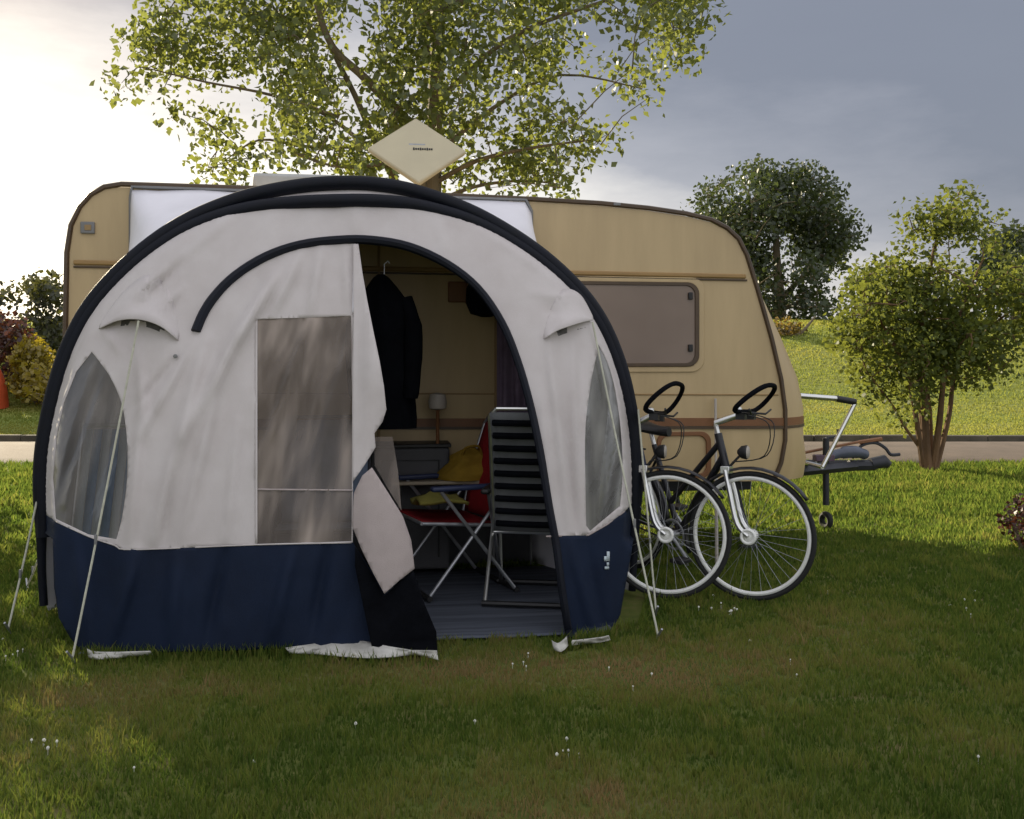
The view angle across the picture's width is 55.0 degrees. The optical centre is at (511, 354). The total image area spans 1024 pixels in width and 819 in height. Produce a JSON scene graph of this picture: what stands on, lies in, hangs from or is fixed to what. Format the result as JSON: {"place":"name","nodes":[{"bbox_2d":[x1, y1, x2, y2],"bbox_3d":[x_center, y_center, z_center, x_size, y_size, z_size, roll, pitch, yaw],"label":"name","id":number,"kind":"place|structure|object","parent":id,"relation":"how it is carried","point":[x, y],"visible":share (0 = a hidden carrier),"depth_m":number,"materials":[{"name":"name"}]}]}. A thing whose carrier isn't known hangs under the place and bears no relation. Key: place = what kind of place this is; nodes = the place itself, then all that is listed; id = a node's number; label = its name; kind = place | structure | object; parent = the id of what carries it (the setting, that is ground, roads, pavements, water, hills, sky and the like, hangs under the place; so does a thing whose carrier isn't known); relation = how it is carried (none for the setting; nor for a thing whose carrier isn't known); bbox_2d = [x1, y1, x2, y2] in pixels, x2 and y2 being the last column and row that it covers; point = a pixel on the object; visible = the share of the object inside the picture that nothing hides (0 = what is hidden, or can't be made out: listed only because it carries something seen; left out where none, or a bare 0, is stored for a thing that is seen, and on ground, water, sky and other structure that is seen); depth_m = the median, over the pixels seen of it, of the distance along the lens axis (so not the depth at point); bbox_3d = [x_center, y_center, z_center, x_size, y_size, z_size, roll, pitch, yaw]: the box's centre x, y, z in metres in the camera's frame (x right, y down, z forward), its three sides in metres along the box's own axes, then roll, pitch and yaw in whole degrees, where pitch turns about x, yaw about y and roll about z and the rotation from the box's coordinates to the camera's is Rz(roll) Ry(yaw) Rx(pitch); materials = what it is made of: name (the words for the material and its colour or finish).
{"place":"outdoors","nodes":[
{"label":"outdoors","id":0,"kind":"place"},
{"bbox_2d":[0,321,1023,818],"bbox_3d":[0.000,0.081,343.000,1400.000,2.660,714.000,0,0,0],"label":"lawn","id":1,"kind":"structure","parent":0,"point":[632,603],"depth_m":3.89,"materials":[{"name":"plant"}]},
{"bbox_2d":[0,369,8,408],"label":"dome tent","id":2,"kind":"object","parent":1,"relation":"on","point":[4,400],"visible":0.98,"depth_m":20.52,"materials":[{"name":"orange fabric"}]},
{"bbox_2d":[0,310,36,389],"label":"russet shrub","id":3,"kind":"object","parent":1,"relation":"on","point":[7,336],"visible":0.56,"depth_m":21.55,"materials":[{"name":"red plant"}]},
{"bbox_2d":[3,332,55,404],"bbox_3d":[-10.108,0.362,21.225,1.662,1.700,3.160,0,0,-41],"label":"golden shrub","id":4,"kind":"object","parent":1,"relation":"on","point":[31,375],"visible":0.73,"depth_m":20.58,"materials":[{"name":"yellow plant"}]},
{"bbox_2d":[0,267,62,354],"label":"spreading tree","id":5,"kind":"object","parent":1,"relation":"on","point":[44,292],"visible":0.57,"depth_m":26.79,"materials":[{"name":"green plant"}]},
{"bbox_2d":[80,566,610,653],"bbox_3d":[-0.863,1.396,5.537,2.565,0.013,1.575,0,0,-8],"label":"groundsheet","id":6,"kind":"object","parent":1,"relation":"on","point":[454,606],"visible":0.21,"depth_m":5.49,"materials":[{"name":"grey fabric"}]},
{"bbox_2d":[70,422,127,538],"bbox_3d":[-2.194,0.874,5.390,0.474,1.005,0.249,0,0,-10],"label":"folded lounger","id":7,"kind":"object","parent":6,"relation":"on","point":[90,454],"visible":0.36,"depth_m":5.40,"materials":[{"name":"metal"}]},
{"bbox_2d":[264,415,370,543],"bbox_3d":[-1.076,0.875,5.643,0.640,1.025,0.665,0,0,-10],"label":"camping chair","id":8,"kind":"object","parent":6,"relation":"on","point":[316,462],"visible":0.47,"depth_m":5.84,"materials":[{"name":"grey metal"}]},
{"bbox_2d":[371,440,450,568],"bbox_3d":[-0.669,0.972,6.420,0.520,0.804,0.320,0,0,-8],"label":"camping cupboard","id":9,"kind":"object","parent":6,"relation":"on","point":[391,459],"visible":0.55,"depth_m":6.28,"materials":[{"name":"grey fabric"}]},
{"bbox_2d":[428,393,446,443],"bbox_3d":[-0.478,0.513,6.320,0.120,0.540,0.120,0,0,0],"label":"table lamp","id":10,"kind":"object","parent":9,"relation":"on","point":[437,402],"visible":0.73,"depth_m":6.28,"materials":[{"name":"plastic"}]},
{"bbox_2d":[391,478,502,568],"bbox_3d":[-0.416,1.089,6.300,0.720,0.611,0.420,0,0,-8],"label":"folding table","id":11,"kind":"object","parent":6,"relation":"on","point":[400,483],"visible":0.25,"depth_m":6.09,"materials":[{"name":"laminate"}]},
{"bbox_2d":[436,445,482,480],"bbox_3d":[-0.289,0.670,6.212,0.389,0.221,0.276,0,0,-12],"label":"bag","id":12,"kind":"object","parent":11,"relation":"on","point":[465,464],"visible":0.79,"depth_m":6.12,"materials":[{"name":"yellow fabric"}]},
{"bbox_2d":[397,416,519,601],"bbox_3d":[-0.326,0.885,5.921,0.664,1.005,0.640,0,0,-25],"label":"camping chair","id":13,"kind":"object","parent":6,"relation":"on","point":[475,498],"visible":0.56,"depth_m":5.99,"materials":[{"name":"metal"}]},
{"bbox_2d":[410,491,468,505],"bbox_3d":[-0.440,0.860,5.931,0.308,0.098,0.248,0,0,-20],"label":"towel","id":14,"kind":"object","parent":13,"relation":"on","point":[429,498],"visible":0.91,"depth_m":5.84,"materials":[{"name":"yellow fabric"}]},
{"bbox_2d":[481,407,598,608],"bbox_3d":[0.173,0.836,5.630,0.640,1.105,0.680,0,0,8],"label":"camping chair","id":15,"kind":"object","parent":6,"relation":"on","point":[515,499],"visible":0.56,"depth_m":5.42,"materials":[{"name":"metal"}]},
{"bbox_2d":[89,0,731,198],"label":"poplar tree","id":16,"kind":"object","parent":1,"relation":"on","point":[434,92],"visible":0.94,"depth_m":10.38,"materials":[{"name":"green plant"}]},
{"bbox_2d":[62,173,900,550],"bbox_3d":[0.117,0.049,7.674,6.273,2.733,2.170,0,0,-8],"label":"caravan","id":17,"kind":"object","parent":1,"relation":"on","point":[676,295],"visible":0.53,"depth_m":6.72,"materials":[{"name":"brown metal"}]},
{"bbox_2d":[32,175,642,659],"bbox_3d":[-0.855,0.243,5.443,3.447,2.645,2.084,0,0,-8],"label":"awning","id":18,"kind":"object","parent":17,"relation":"attached to","point":[212,291],"visible":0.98,"depth_m":5.03,"materials":[{"name":"beige fabric"}]},
{"bbox_2d":[3,502,36,633],"bbox_3d":[-2.538,1.049,5.119,0.012,0.847,0.412,0,0,0],"label":"guy rope","id":19,"kind":"object","parent":18,"relation":"attached to","point":[19,580],"visible":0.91,"depth_m":5.08,"materials":[{"name":"fabric"}]},
{"bbox_2d":[25,560,36,587],"bbox_3d":[-2.735,1.229,5.639,0.014,0.487,0.636,0,0,-34],"label":"guy rope","id":20,"kind":"object","parent":18,"relation":"attached to","point":[31,576],"visible":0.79,"depth_m":5.72,"materials":[{"name":"fabric"}]},
{"bbox_2d":[66,320,139,662],"bbox_3d":[-1.938,0.650,4.673,0.013,1.645,0.500,0,0,17],"label":"guy rope","id":21,"kind":"object","parent":18,"relation":"attached to","point":[99,523],"visible":0.94,"depth_m":4.66,"materials":[{"name":"fabric"}]},
{"bbox_2d":[345,260,422,428],"bbox_3d":[-0.746,-0.062,5.744,0.448,0.984,0.186,0,0,-5],"label":"coat","id":22,"kind":"object","parent":18,"relation":"hanging from","point":[397,325],"visible":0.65,"depth_m":5.68,"materials":[{"name":"black fabric"}]},
{"bbox_2d":[466,284,493,316],"bbox_3d":[-0.164,-0.451,6.200,0.257,0.425,0.257,0,0,0],"label":"hanging bag","id":23,"kind":"object","parent":18,"relation":"hanging from","point":[476,304],"visible":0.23,"depth_m":6.11,"materials":[{"name":"black fabric"}]},
{"bbox_2d":[592,322,662,638],"bbox_3d":[0.590,0.645,5.123,0.014,1.656,0.711,0,0,-24],"label":"guy rope","id":24,"kind":"object","parent":18,"relation":"attached to","point":[636,535],"visible":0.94,"depth_m":5.10,"materials":[{"name":"fabric"}]},
{"bbox_2d":[637,409,658,615],"bbox_3d":[0.750,0.892,5.430,0.013,1.162,0.394,0,0,-8],"label":"guy rope","id":25,"kind":"object","parent":18,"relation":"attached to","point":[657,606],"visible":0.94,"depth_m":5.43,"materials":[{"name":"fabric"}]},
{"bbox_2d":[368,119,464,184],"bbox_3d":[-0.701,-1.437,7.266,0.620,0.714,0.400,0,0,-40],"label":"satellite antenna","id":26,"kind":"object","parent":17,"relation":"on","point":[416,151],"visible":0.93,"depth_m":7.23,"materials":[{"name":"beige plastic"}]},
{"bbox_2d":[378,246,496,440],"bbox_3d":[-0.491,-0.004,6.516,0.794,1.566,0.055,0,0,-8],"label":"door","id":27,"kind":"structure","parent":17,"relation":"in","point":[495,322],"depth_m":6.58,"materials":[{"name":"plastic"}]},
{"bbox_2d":[497,322,527,411],"bbox_3d":[0.134,0.390,6.274,0.547,1.340,0.073,0,0,18],"label":"curtain","id":28,"kind":"object","parent":17,"relation":"hanging from","point":[509,391],"visible":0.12,"depth_m":6.33,"materials":[{"name":"fabric"}]},
{"bbox_2d":[581,281,698,366],"bbox_3d":[0.796,-0.209,6.717,0.999,0.579,0.041,0,0,-8],"label":"window","id":29,"kind":"structure","parent":17,"relation":"in","point":[655,324],"depth_m":6.74,"materials":[{"name":"brown plastic"}]},
{"bbox_2d":[5,506,979,768],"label":"clover flowers","id":30,"kind":"object","parent":1,"relation":"on","point":[473,720],"visible":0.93,"depth_m":3.71,"materials":[{"name":"white plant"}]},
{"bbox_2d":[0,434,1023,441],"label":"kerb","id":31,"kind":"structure","parent":1,"relation":"on","point":[807,438],"depth_m":15.98,"materials":[{"name":"concrete"}]},
{"bbox_2d":[587,381,731,598],"bbox_3d":[0.575,0.776,6.143,0.531,1.252,1.723,0,0,-36],"label":"bicycle","id":32,"kind":"object","parent":1,"relation":"on","point":[665,535],"visible":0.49,"depth_m":5.65,"materials":[{"name":"metal"}]},
{"bbox_2d":[714,398,718,563],"bbox_3d":[1.388,0.856,6.686,0.024,1.112,0.220,0,0,9],"label":"tent pole","id":33,"kind":"object","parent":1,"relation":"on","point":[716,513],"visible":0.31,"depth_m":6.64,"materials":[{"name":"metal"}]},
{"bbox_2d":[637,383,816,600],"bbox_3d":[1.072,0.780,6.093,0.516,1.245,1.761,0,0,-36],"label":"bicycle","id":34,"kind":"object","parent":1,"relation":"on","point":[729,479],"visible":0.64,"depth_m":5.70,"materials":[{"name":"metal"}]},
{"bbox_2d":[680,153,871,319],"bbox_3d":[10.854,-4.721,40.112,7.636,7.783,9.684,0,0,13],"label":"round tree","id":35,"kind":"object","parent":1,"relation":"on","point":[821,244],"visible":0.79,"depth_m":38.35,"materials":[{"name":"green plant"}]},
{"bbox_2d":[774,316,815,335],"bbox_3d":[8.280,-0.563,30.092,1.645,1.350,1.935,0,0,36],"label":"rust bush","id":36,"kind":"object","parent":1,"relation":"on","point":[789,329],"visible":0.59,"depth_m":29.73,"materials":[{"name":"yellow plant"}]},
{"bbox_2d":[820,179,1023,469],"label":"garden tree","id":37,"kind":"object","parent":1,"relation":"on","point":[896,362],"visible":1,"depth_m":11.61,"materials":[{"name":"green plant"}]},
{"bbox_2d":[970,218,1023,319],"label":"dark tree","id":38,"kind":"object","parent":1,"relation":"on","point":[1019,238],"visible":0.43,"depth_m":34.88,"materials":[{"name":"green plant"}]},
{"bbox_2d":[995,493,1023,549],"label":"berry shrub","id":39,"kind":"object","parent":1,"relation":"on","point":[1012,521],"visible":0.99,"depth_m":7.09,"materials":[{"name":"red plant"}]},
{"bbox_2d":[0,319,1023,434],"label":"field grass","id":40,"kind":"structure","parent":0,"point":[853,422],"depth_m":20.48,"materials":[{"name":"green plant"}]},
{"bbox_2d":[0,442,1023,463],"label":"path","id":41,"kind":"structure","parent":0,"point":[966,451],"depth_m":14.07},
{"bbox_2d":[0,0,1023,319],"label":"sky","id":42,"kind":"structure","parent":0,"point":[908,99],"materials":[{"name":"grey"}]}
]}

